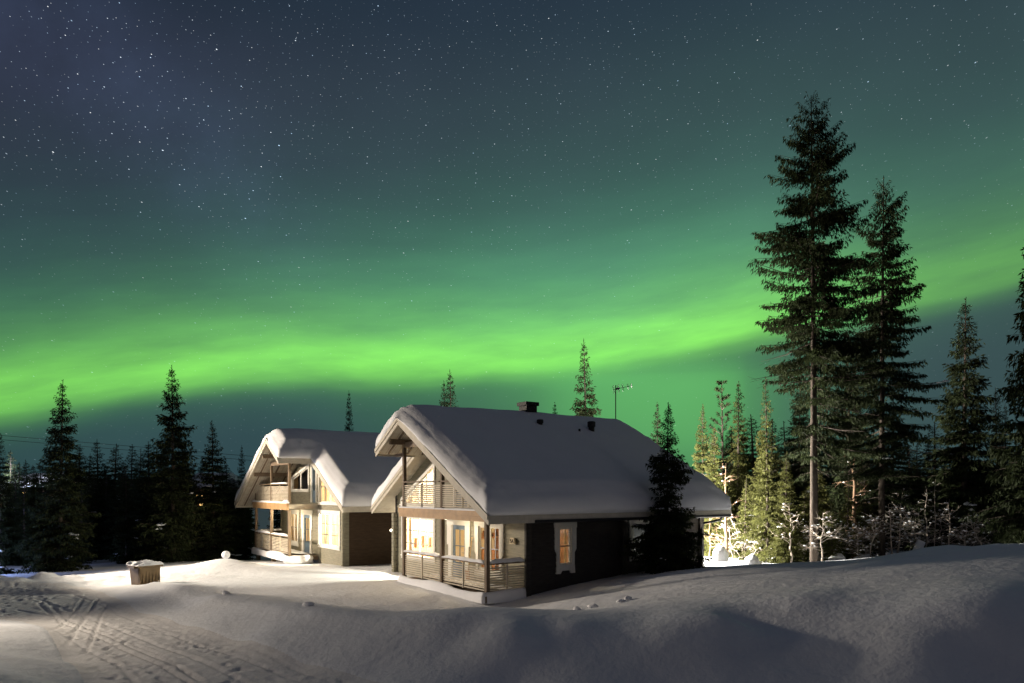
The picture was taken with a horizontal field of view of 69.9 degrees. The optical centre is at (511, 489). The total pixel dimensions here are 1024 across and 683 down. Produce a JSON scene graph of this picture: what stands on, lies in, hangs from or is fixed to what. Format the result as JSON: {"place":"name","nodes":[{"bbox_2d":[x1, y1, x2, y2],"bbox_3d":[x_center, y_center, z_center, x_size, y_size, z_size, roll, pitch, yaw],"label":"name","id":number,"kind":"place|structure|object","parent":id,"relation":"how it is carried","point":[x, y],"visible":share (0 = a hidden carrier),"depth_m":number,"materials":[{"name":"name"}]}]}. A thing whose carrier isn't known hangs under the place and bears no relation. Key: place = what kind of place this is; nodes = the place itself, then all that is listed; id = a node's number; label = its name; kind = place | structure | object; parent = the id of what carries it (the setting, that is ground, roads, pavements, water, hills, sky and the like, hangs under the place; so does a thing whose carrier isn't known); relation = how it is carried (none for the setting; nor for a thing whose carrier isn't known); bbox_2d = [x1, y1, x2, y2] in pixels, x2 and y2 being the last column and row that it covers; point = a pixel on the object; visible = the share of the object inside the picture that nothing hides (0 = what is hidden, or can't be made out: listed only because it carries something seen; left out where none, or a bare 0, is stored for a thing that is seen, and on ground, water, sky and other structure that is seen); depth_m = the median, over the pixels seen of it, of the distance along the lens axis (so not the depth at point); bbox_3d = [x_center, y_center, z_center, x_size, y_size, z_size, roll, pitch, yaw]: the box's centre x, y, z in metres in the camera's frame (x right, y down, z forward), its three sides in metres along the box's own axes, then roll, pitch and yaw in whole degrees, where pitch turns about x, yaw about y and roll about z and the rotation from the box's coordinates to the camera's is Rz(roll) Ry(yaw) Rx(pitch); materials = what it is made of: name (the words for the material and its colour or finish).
{"place":"outdoors","nodes":[
{"label":"outdoors","id":0,"kind":"place"},
{"bbox_2d":[0,435,254,460],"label":"power line","id":1,"kind":"object","parent":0,"point":[118,449],"visible":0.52,"depth_m":61.99,"materials":[{"name":"black metal"}]},
{"bbox_2d":[0,581,379,682],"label":"snowy road","id":2,"kind":"structure","parent":0,"point":[99,636],"depth_m":17.32,"materials":[{"name":"snow"}]},
{"bbox_2d":[0,507,1023,682],"bbox_3d":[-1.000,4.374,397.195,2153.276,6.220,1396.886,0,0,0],"label":"snow ground","id":3,"kind":"structure","parent":0,"point":[946,614],"depth_m":14.98,"materials":[{"name":"white snow"}]},
{"bbox_2d":[2,450,20,507],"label":"spruce tree","id":4,"kind":"object","parent":3,"relation":"on","point":[12,465],"visible":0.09,"depth_m":56.04,"materials":[{"name":"green plant"}]},
{"bbox_2d":[2,464,25,507],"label":"spruce tree","id":5,"kind":"object","parent":3,"relation":"on","point":[19,469],"visible":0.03,"depth_m":53.04,"materials":[{"name":"green plant"}]},
{"bbox_2d":[0,436,29,574],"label":"spruce tree","id":6,"kind":"object","parent":3,"relation":"on","point":[8,518],"visible":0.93,"depth_m":36.02,"materials":[{"name":"green plant"}]},
{"bbox_2d":[2,466,31,565],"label":"spruce tree","id":7,"kind":"object","parent":3,"relation":"on","point":[15,487],"visible":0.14,"depth_m":42.58,"materials":[{"name":"green plant"}]},
{"bbox_2d":[10,465,40,565],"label":"spruce tree","id":8,"kind":"object","parent":3,"relation":"on","point":[23,500],"visible":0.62,"depth_m":41.94,"materials":[{"name":"green plant"}]},
{"bbox_2d":[12,460,43,554],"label":"spruce tree","id":9,"kind":"object","parent":3,"relation":"on","point":[34,500],"visible":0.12,"depth_m":45.24,"materials":[{"name":"green plant"}]},
{"bbox_2d":[30,463,54,528],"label":"spruce tree","id":10,"kind":"object","parent":3,"relation":"on","point":[37,477],"visible":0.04,"depth_m":48.13,"materials":[{"name":"green plant"}]},
{"bbox_2d":[14,383,101,573],"bbox_3d":[-22.442,-0.503,36.411,3.741,10.057,3.665,0,0,-27],"label":"spruce tree","id":11,"kind":"object","parent":3,"relation":"on","point":[61,531],"visible":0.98,"depth_m":36.14,"materials":[{"name":"green plant"}]},
{"bbox_2d":[64,444,90,521],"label":"spruce tree","id":12,"kind":"object","parent":3,"relation":"on","point":[78,478],"visible":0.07,"depth_m":53.04,"materials":[{"name":"green plant"}]},
{"bbox_2d":[65,483,98,563],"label":"spruce tree","id":13,"kind":"object","parent":3,"relation":"on","point":[86,560],"visible":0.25,"depth_m":43.50,"materials":[{"name":"green plant"}]},
{"bbox_2d":[78,472,111,559],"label":"spruce tree","id":14,"kind":"object","parent":3,"relation":"on","point":[94,500],"visible":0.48,"depth_m":49.45,"materials":[{"name":"green plant"}]},
{"bbox_2d":[78,442,115,528],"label":"spruce tree","id":15,"kind":"object","parent":3,"relation":"on","point":[88,478],"visible":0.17,"depth_m":51.57,"materials":[{"name":"green plant"}]},
{"bbox_2d":[87,465,119,533],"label":"spruce tree","id":16,"kind":"object","parent":3,"relation":"on","point":[112,483],"visible":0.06,"depth_m":52.59,"materials":[{"name":"green plant"}]},
{"bbox_2d":[99,443,136,499],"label":"spruce tree","id":17,"kind":"object","parent":3,"relation":"on","point":[115,471],"visible":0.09,"depth_m":54.78,"materials":[{"name":"green plant"}]},
{"bbox_2d":[107,444,145,552],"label":"spruce tree","id":18,"kind":"object","parent":3,"relation":"on","point":[131,470],"visible":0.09,"depth_m":51.59,"materials":[{"name":"green plant"}]},
{"bbox_2d":[113,443,169,555],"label":"spruce tree","id":19,"kind":"object","parent":3,"relation":"on","point":[142,479],"visible":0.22,"depth_m":44.40,"materials":[{"name":"green plant"}]},
{"bbox_2d":[126,559,162,584],"bbox_3d":[-13.670,3.160,27.272,0.980,1.160,1.010,0,0,38],"label":"rubbish bin","id":20,"kind":"object","parent":3,"relation":"on","point":[146,571],"visible":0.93,"depth_m":27.01,"materials":[{"name":"brown wood"}]},
{"bbox_2d":[134,461,167,561],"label":"spruce tree","id":21,"kind":"object","parent":3,"relation":"on","point":[151,511],"visible":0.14,"depth_m":43.07,"materials":[{"name":"green plant"}]},
{"bbox_2d":[129,365,213,562],"bbox_3d":[-18.564,-1.195,39.910,4.413,11.301,4.324,0,0,36],"label":"spruce tree","id":22,"kind":"object","parent":3,"relation":"on","point":[177,503],"visible":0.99,"depth_m":39.57,"materials":[{"name":"green plant"}]},
{"bbox_2d":[179,421,246,560],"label":"spruce tree","id":23,"kind":"object","parent":3,"relation":"on","point":[213,530],"visible":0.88,"depth_m":41.73,"materials":[{"name":"green plant"}]},
{"bbox_2d":[193,473,242,505],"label":"tree","id":24,"kind":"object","parent":3,"relation":"on","point":[235,477],"depth_m":55.72,"materials":[{"name":"plant"}]},
{"bbox_2d":[210,465,237,524],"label":"spruce tree","id":25,"kind":"object","parent":3,"relation":"on","point":[229,493],"visible":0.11,"depth_m":51.24,"materials":[{"name":"green plant"}]},
{"bbox_2d":[237,445,251,542],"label":"spruce tree","id":26,"kind":"object","parent":3,"relation":"on","point":[239,477],"visible":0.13,"depth_m":49.90,"materials":[{"name":"green plant"}]},
{"bbox_2d":[248,507,261,544],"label":"spruce tree","id":27,"kind":"object","parent":3,"relation":"on","point":[252,519],"visible":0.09,"depth_m":72.61,"materials":[{"name":"green plant"}]},
{"bbox_2d":[266,509,279,545],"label":"spruce tree","id":28,"kind":"object","parent":3,"relation":"on","point":[276,522],"visible":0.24,"depth_m":61.11,"materials":[{"name":"green plant"}]},
{"bbox_2d":[234,428,400,565],"bbox_3d":[-7.885,0.557,40.148,11.191,7.485,12.126,0,0,-35],"label":"cabin","id":29,"kind":"object","parent":3,"relation":"on","point":[317,488],"visible":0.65,"depth_m":36.74,"materials":[{"name":"grey paint"}]},
{"bbox_2d":[287,509,299,546],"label":"window","id":30,"kind":"structure","parent":29,"relation":"in","point":[295,542],"depth_m":40.21,"materials":[{"name":"white wood"}]},
{"bbox_2d":[291,464,314,491],"bbox_3d":[-11.315,-0.646,39.578,0.415,1.508,2.880,0,0,-35],"label":"window","id":31,"kind":"structure","parent":29,"relation":"in","point":[303,476],"depth_m":39.65,"materials":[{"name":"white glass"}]},
{"bbox_2d":[301,510,312,553],"bbox_3d":[-10.800,2.190,38.682,0.122,2.260,1.700,0,0,-35],"label":"door","id":32,"kind":"structure","parent":29,"relation":"in","point":[306,545],"depth_m":38.81,"materials":[{"name":"white wood"}]},
{"bbox_2d":[310,464,316,502],"bbox_3d":[-10.204,-0.410,37.821,0.122,2.120,0.930,0,0,-35],"label":"door","id":33,"kind":"structure","parent":29,"relation":"in","point":[313,493],"depth_m":37.98,"materials":[{"name":"white wood"}]},
{"bbox_2d":[317,476,336,504],"bbox_3d":[-8.872,-0.183,36.038,0.370,1.840,3.000,0,0,-35],"label":"window","id":34,"kind":"structure","parent":29,"relation":"in","point":[320,502],"depth_m":37.00,"materials":[{"name":"yellow glass"}]},
{"bbox_2d":[317,510,340,550],"bbox_3d":[-8.900,1.943,36.080,0.370,1.885,2.940,0,0,-35],"label":"window","id":35,"kind":"structure","parent":29,"relation":"in","point":[320,512],"depth_m":36.40,"materials":[{"name":"white wood"}]},
{"bbox_2d":[345,393,353,430],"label":"spruce tree","id":36,"kind":"object","parent":3,"relation":"on","point":[348,425],"visible":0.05,"depth_m":51.98,"materials":[{"name":"green plant"}]},
{"bbox_2d":[442,371,457,406],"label":"spruce tree","id":37,"kind":"object","parent":3,"relation":"on","point":[450,395],"visible":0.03,"depth_m":46.94,"materials":[{"name":"green plant"}]},
{"bbox_2d":[371,383,730,603],"bbox_3d":[0.419,-0.200,29.589,11.238,8.999,12.149,0,0,-35],"label":"cabin","id":38,"kind":"object","parent":3,"relation":"on","point":[564,500],"visible":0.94,"depth_m":25.52,"materials":[{"name":"grey paint"}]},
{"bbox_2d":[399,464,435,507],"bbox_3d":[-3.786,-0.183,30.077,0.370,1.840,3.000,0,0,-35],"label":"window","id":39,"kind":"structure","parent":38,"relation":"in","point":[432,467],"depth_m":29.47,"materials":[{"name":"white wood"}]},
{"bbox_2d":[400,516,435,563],"bbox_3d":[-3.757,1.943,30.036,0.370,1.885,2.940,0,0,-35],"label":"window","id":40,"kind":"structure","parent":38,"relation":"in","point":[411,530],"depth_m":30.01,"materials":[{"name":"white wood"}]},
{"bbox_2d":[446,520,470,578],"bbox_3d":[-1.973,2.190,27.353,0.122,2.260,1.700,0,0,-35],"label":"door","id":41,"kind":"structure","parent":38,"relation":"in","point":[452,525],"depth_m":27.41,"materials":[{"name":"white glass"}]},
{"bbox_2d":[474,521,503,578],"bbox_3d":[-0.807,2.068,25.632,0.165,1.976,1.860,0,0,-35],"label":"window","id":42,"kind":"structure","parent":38,"relation":"in","point":[477,525],"depth_m":25.63,"materials":[{"name":"white wood"}]},
{"bbox_2d":[554,522,576,573],"bbox_3d":[1.734,1.950,24.896,0.960,1.740,0.324,0,0,-35],"label":"window","id":43,"kind":"structure","parent":38,"relation":"in","point":[570,565],"depth_m":24.87,"materials":[{"name":"wood"}]},
{"bbox_2d":[628,520,648,560],"bbox_3d":[4.724,1.815,26.851,1.240,1.530,0.195,0,0,-35],"label":"window","id":44,"kind":"structure","parent":38,"relation":"in","point":[633,532],"depth_m":26.68,"materials":[{"name":"grey glass"}]},
{"bbox_2d":[569,338,601,416],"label":"spruce tree","id":45,"kind":"object","parent":3,"relation":"on","point":[589,412],"visible":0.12,"depth_m":44.91,"materials":[{"name":"green plant"}]},
{"bbox_2d":[650,404,662,445],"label":"spruce tree","id":46,"kind":"object","parent":3,"relation":"on","point":[657,427],"visible":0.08,"depth_m":44.03,"materials":[{"name":"green plant"}]},
{"bbox_2d":[617,402,713,574],"bbox_3d":[5.524,0.257,25.151,2.980,6.544,3.598,0,0,-35],"label":"spruce tree","id":47,"kind":"object","parent":3,"relation":"on","point":[662,548],"visible":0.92,"depth_m":24.92,"materials":[{"name":"green plant"}]},
{"bbox_2d":[691,404,713,550],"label":"spruce tree","id":48,"kind":"object","parent":3,"relation":"on","point":[698,456],"visible":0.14,"depth_m":37.89,"materials":[{"name":"green plant"}]},
{"bbox_2d":[702,425,737,555],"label":"spruce tree","id":49,"kind":"object","parent":3,"relation":"on","point":[713,468],"visible":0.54,"depth_m":35.82,"materials":[{"name":"green plant"}]},
{"bbox_2d":[704,380,736,542],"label":"pine tree","id":50,"kind":"object","parent":3,"relation":"on","point":[723,451],"visible":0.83,"depth_m":36.95,"materials":[{"name":"plant"}]},
{"bbox_2d":[713,546,728,561],"bbox_3d":[8.827,2.745,31.026,0.710,0.716,0.618,0,0,0],"label":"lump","id":51,"kind":"object","parent":3,"relation":"on","point":[720,554],"visible":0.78,"depth_m":30.81,"materials":[{"name":"snow"}]},
{"bbox_2d":[708,463,741,550],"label":"bare tree","id":52,"kind":"object","parent":3,"relation":"on","point":[726,531],"visible":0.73,"depth_m":31.97,"materials":[{"name":"plant"}]},
{"bbox_2d":[716,517,740,557],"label":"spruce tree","id":53,"kind":"object","parent":3,"relation":"on","point":[730,535],"visible":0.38,"depth_m":34.41,"materials":[{"name":"green plant"}]},
{"bbox_2d":[715,429,754,500],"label":"spruce tree","id":54,"kind":"object","parent":3,"relation":"on","point":[730,431],"visible":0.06,"depth_m":40.83,"materials":[{"name":"green plant"}]},
{"bbox_2d":[721,381,752,522],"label":"spruce tree","id":55,"kind":"object","parent":3,"relation":"on","point":[738,455],"visible":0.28,"depth_m":38.84,"materials":[{"name":"green plant"}]},
{"bbox_2d":[721,461,752,554],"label":"spruce tree","id":56,"kind":"object","parent":3,"relation":"on","point":[735,509],"visible":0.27,"depth_m":36.88,"materials":[{"name":"green plant"}]},
{"bbox_2d":[730,476,754,559],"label":"spruce tree","id":57,"kind":"object","parent":3,"relation":"on","point":[743,528],"visible":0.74,"depth_m":32.97,"materials":[{"name":"green plant"}]},
{"bbox_2d":[743,553,761,564],"bbox_3d":[9.773,2.880,29.773,0.730,0.590,0.741,0,0,0],"label":"snow lump","id":58,"kind":"object","parent":3,"relation":"on","point":[752,559],"visible":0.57,"depth_m":29.58,"materials":[{"name":"snow"}]},
{"bbox_2d":[726,414,779,497],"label":"spruce tree","id":59,"kind":"object","parent":3,"relation":"on","point":[752,450],"visible":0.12,"depth_m":43.50,"materials":[{"name":"green plant"}]},
{"bbox_2d":[738,441,781,550],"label":"spruce tree","id":60,"kind":"object","parent":3,"relation":"on","point":[757,471],"visible":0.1,"depth_m":35.93,"materials":[{"name":"green plant"}]},
{"bbox_2d":[745,493,780,555],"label":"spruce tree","id":61,"kind":"object","parent":3,"relation":"on","point":[759,549],"visible":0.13,"depth_m":31.93,"materials":[{"name":"green plant"}]},
{"bbox_2d":[742,377,784,562],"bbox_3d":[10.742,-0.700,31.131,2.004,8.289,2.219,0,0,-16],"label":"spruce tree","id":62,"kind":"object","parent":3,"relation":"on","point":[766,483],"visible":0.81,"depth_m":30.89,"materials":[{"name":"green plant"}]},
{"bbox_2d":[754,419,795,517],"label":"spruce tree","id":63,"kind":"object","parent":3,"relation":"on","point":[780,462],"visible":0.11,"depth_m":40.06,"materials":[{"name":"green plant"}]},
{"bbox_2d":[761,451,809,562],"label":"spruce tree","id":64,"kind":"object","parent":3,"relation":"on","point":[780,547],"visible":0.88,"depth_m":29.81,"materials":[{"name":"green plant"}]},
{"bbox_2d":[768,503,804,562],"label":"bare tree","id":65,"kind":"object","parent":3,"relation":"on","point":[789,542],"visible":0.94,"depth_m":29.49,"materials":[{"name":"white plant"}]},
{"bbox_2d":[775,421,805,513],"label":"spruce tree","id":66,"kind":"object","parent":3,"relation":"on","point":[784,435],"visible":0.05,"depth_m":46.82,"materials":[{"name":"green plant"}]},
{"bbox_2d":[778,382,826,534],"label":"spruce tree","id":67,"kind":"object","parent":3,"relation":"on","point":[797,470],"visible":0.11,"depth_m":39.74,"materials":[{"name":"green plant"}]},
{"bbox_2d":[794,486,825,561],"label":"spruce tree","id":68,"kind":"object","parent":3,"relation":"on","point":[806,520],"visible":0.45,"depth_m":30.84,"materials":[{"name":"green plant"}]},
{"bbox_2d":[747,91,894,561],"bbox_3d":[12.012,-6.200,28.434,5.495,18.684,5.119,0,0,37],"label":"spruce tree","id":69,"kind":"object","parent":3,"relation":"on","point":[804,249],"visible":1,"depth_m":28.23,"materials":[{"name":"green plant"}]},
{"bbox_2d":[799,511,842,560],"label":"bare tree","id":70,"kind":"object","parent":3,"relation":"on","point":[823,530],"visible":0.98,"depth_m":27.61,"materials":[{"name":"white plant"}]},
{"bbox_2d":[797,419,845,504],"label":"spruce tree","id":71,"kind":"object","parent":3,"relation":"on","point":[824,466],"visible":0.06,"depth_m":46.71,"materials":[{"name":"green plant"}]},
{"bbox_2d":[798,466,849,558],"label":"spruce tree","id":72,"kind":"object","parent":3,"relation":"on","point":[823,500],"visible":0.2,"depth_m":33.25,"materials":[{"name":"green plant"}]},
{"bbox_2d":[819,507,844,560],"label":"spruce tree","id":73,"kind":"object","parent":3,"relation":"on","point":[828,548],"visible":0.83,"depth_m":29.95,"materials":[{"name":"green plant"}]},
{"bbox_2d":[819,465,861,542],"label":"spruce tree","id":74,"kind":"object","parent":3,"relation":"on","point":[829,478],"visible":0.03,"depth_m":43.23,"materials":[{"name":"green plant"}]},
{"bbox_2d":[819,331,877,555],"bbox_3d":[16.758,-2.040,35.840,3.431,11.973,3.714,0,0,-23],"label":"spruce tree","id":75,"kind":"object","parent":3,"relation":"on","point":[837,498],"visible":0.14,"depth_m":35.84,"materials":[{"name":"green plant"}]},
{"bbox_2d":[836,481,863,559],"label":"spruce tree","id":76,"kind":"object","parent":3,"relation":"on","point":[849,525],"visible":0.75,"depth_m":31.43,"materials":[{"name":"green plant"}]},
{"bbox_2d":[832,444,877,558],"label":"bare tree","id":77,"kind":"object","parent":3,"relation":"on","point":[854,492],"visible":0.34,"depth_m":32.46,"materials":[{"name":"plant"}]},
{"bbox_2d":[835,524,877,558],"bbox_3d":[13.883,2.272,30.178,2.307,1.959,2.967,0,0,0],"label":"frosted shrub","id":78,"kind":"object","parent":3,"relation":"on","point":[857,548],"visible":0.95,"depth_m":29.96,"materials":[{"name":"white plant"}]},
{"bbox_2d":[842,465,890,556],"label":"spruce tree","id":79,"kind":"object","parent":3,"relation":"on","point":[865,510],"visible":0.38,"depth_m":33.84,"materials":[{"name":"green plant"}]},
{"bbox_2d":[845,513,888,556],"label":"bare tree","id":80,"kind":"object","parent":3,"relation":"on","point":[875,534],"visible":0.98,"depth_m":29.98,"materials":[{"name":"white plant"}]},
{"bbox_2d":[850,512,917,552],"bbox_3d":[16.049,1.990,32.230,3.146,2.590,2.168,0,0,43],"label":"frosted shrub","id":81,"kind":"object","parent":3,"relation":"on","point":[892,529],"visible":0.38,"depth_m":32.12,"materials":[{"name":"white plant"}]},
{"bbox_2d":[855,505,917,553],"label":"bare tree","id":82,"kind":"object","parent":3,"relation":"on","point":[889,516],"visible":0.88,"depth_m":30.46,"materials":[{"name":"white plant"}]},
{"bbox_2d":[824,175,950,555],"bbox_3d":[15.306,-4.911,30.619,5.193,16.376,4.984,0,0,20],"label":"spruce tree","id":83,"kind":"object","parent":3,"relation":"on","point":[882,420],"visible":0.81,"depth_m":30.10,"materials":[{"name":"green plant"}]},
{"bbox_2d":[857,401,938,547],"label":"spruce tree","id":84,"kind":"object","parent":3,"relation":"on","point":[904,452],"visible":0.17,"depth_m":40.34,"materials":[{"name":"green plant"}]},
{"bbox_2d":[872,488,931,555],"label":"bare tree","id":85,"kind":"object","parent":3,"relation":"on","point":[900,534],"visible":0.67,"depth_m":31.49,"materials":[{"name":"white plant"}]},
{"bbox_2d":[865,507,938,550],"bbox_3d":[18.003,1.949,33.361,3.505,2.654,2.493,0,0,-45],"label":"frosted shrub","id":86,"kind":"object","parent":3,"relation":"on","point":[911,530],"visible":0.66,"depth_m":33.03,"materials":[{"name":"white plant"}]},
{"bbox_2d":[877,446,944,549],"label":"spruce tree","id":87,"kind":"object","parent":3,"relation":"on","point":[911,469],"visible":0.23,"depth_m":39.58,"materials":[{"name":"green plant"}]},
{"bbox_2d":[894,464,933,550],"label":"spruce tree","id":88,"kind":"object","parent":3,"relation":"on","point":[916,497],"visible":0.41,"depth_m":37.89,"materials":[{"name":"green plant"}]},
{"bbox_2d":[895,505,934,540],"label":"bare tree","id":89,"kind":"object","parent":3,"relation":"on","point":[905,523],"visible":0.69,"depth_m":32.40,"materials":[{"name":"white plant"}]},
{"bbox_2d":[908,446,933,499],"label":"spruce tree","id":90,"kind":"object","parent":3,"relation":"on","point":[919,456],"visible":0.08,"depth_m":49.59,"materials":[{"name":"green plant"}]},
{"bbox_2d":[910,491,951,547],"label":"bare tree","id":91,"kind":"object","parent":3,"relation":"on","point":[939,538],"visible":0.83,"depth_m":32.99,"materials":[{"name":"white plant"}]},
{"bbox_2d":[918,422,946,497],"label":"spruce tree","id":92,"kind":"object","parent":3,"relation":"on","point":[935,460],"visible":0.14,"depth_m":49.98,"materials":[{"name":"green plant"}]},
{"bbox_2d":[913,509,978,545],"bbox_3d":[20.316,2.067,33.546,3.763,2.453,2.475,0,0,40],"label":"frosted shrub","id":93,"kind":"object","parent":3,"relation":"on","point":[941,528],"visible":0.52,"depth_m":33.97,"materials":[{"name":"white plant"}]},
{"bbox_2d":[932,463,968,541],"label":"spruce tree","id":94,"kind":"object","parent":3,"relation":"on","point":[940,495],"visible":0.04,"depth_m":42.05,"materials":[{"name":"green plant"}]},
{"bbox_2d":[936,499,968,545],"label":"bare tree","id":95,"kind":"object","parent":3,"relation":"on","point":[947,503],"visible":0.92,"depth_m":31.97,"materials":[{"name":"white plant"}]},
{"bbox_2d":[932,516,982,545],"bbox_3d":[18.457,1.990,30.092,1.676,2.001,1.972,0,0,0],"label":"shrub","id":96,"kind":"object","parent":3,"relation":"on","point":[960,531],"visible":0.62,"depth_m":30.00,"materials":[{"name":"white plant"}]},
{"bbox_2d":[903,298,1019,549],"bbox_3d":[21.468,-2.761,34.935,4.914,12.842,5.015,0,0,-33],"label":"spruce tree","id":97,"kind":"object","parent":3,"relation":"on","point":[972,496],"visible":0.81,"depth_m":34.62,"materials":[{"name":"green plant"}]},
{"bbox_2d":[951,514,996,545],"bbox_3d":[21.062,2.103,32.972,2.698,2.108,2.100,0,0,-44],"label":"frosted shrub","id":98,"kind":"object","parent":3,"relation":"on","point":[975,533],"visible":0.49,"depth_m":32.98,"materials":[{"name":"white plant"}]},
{"bbox_2d":[959,521,997,545],"bbox_3d":[18.425,1.996,28.727,1.861,1.725,1.539,0,0,-14],"label":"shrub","id":99,"kind":"object","parent":3,"relation":"on","point":[974,530],"visible":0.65,"depth_m":29.00,"materials":[{"name":"white plant"}]},
{"bbox_2d":[959,247,1023,543],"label":"spruce tree","id":100,"kind":"object","parent":3,"relation":"on","point":[1012,522],"visible":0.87,"depth_m":25.35,"materials":[{"name":"green plant"}]},
{"bbox_2d":[983,465,1007,543],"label":"spruce tree","id":101,"kind":"object","parent":3,"relation":"on","point":[1002,514],"visible":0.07,"depth_m":39.14,"materials":[{"name":"green plant"}]},
{"bbox_2d":[982,388,1014,540],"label":"spruce tree","id":102,"kind":"object","parent":3,"relation":"on","point":[997,443],"visible":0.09,"depth_m":39.96,"materials":[{"name":"green plant"}]},
{"bbox_2d":[0,0,1023,483],"label":"sky","id":103,"kind":"structure","parent":0,"point":[291,208],"materials":[{"name":"green"}]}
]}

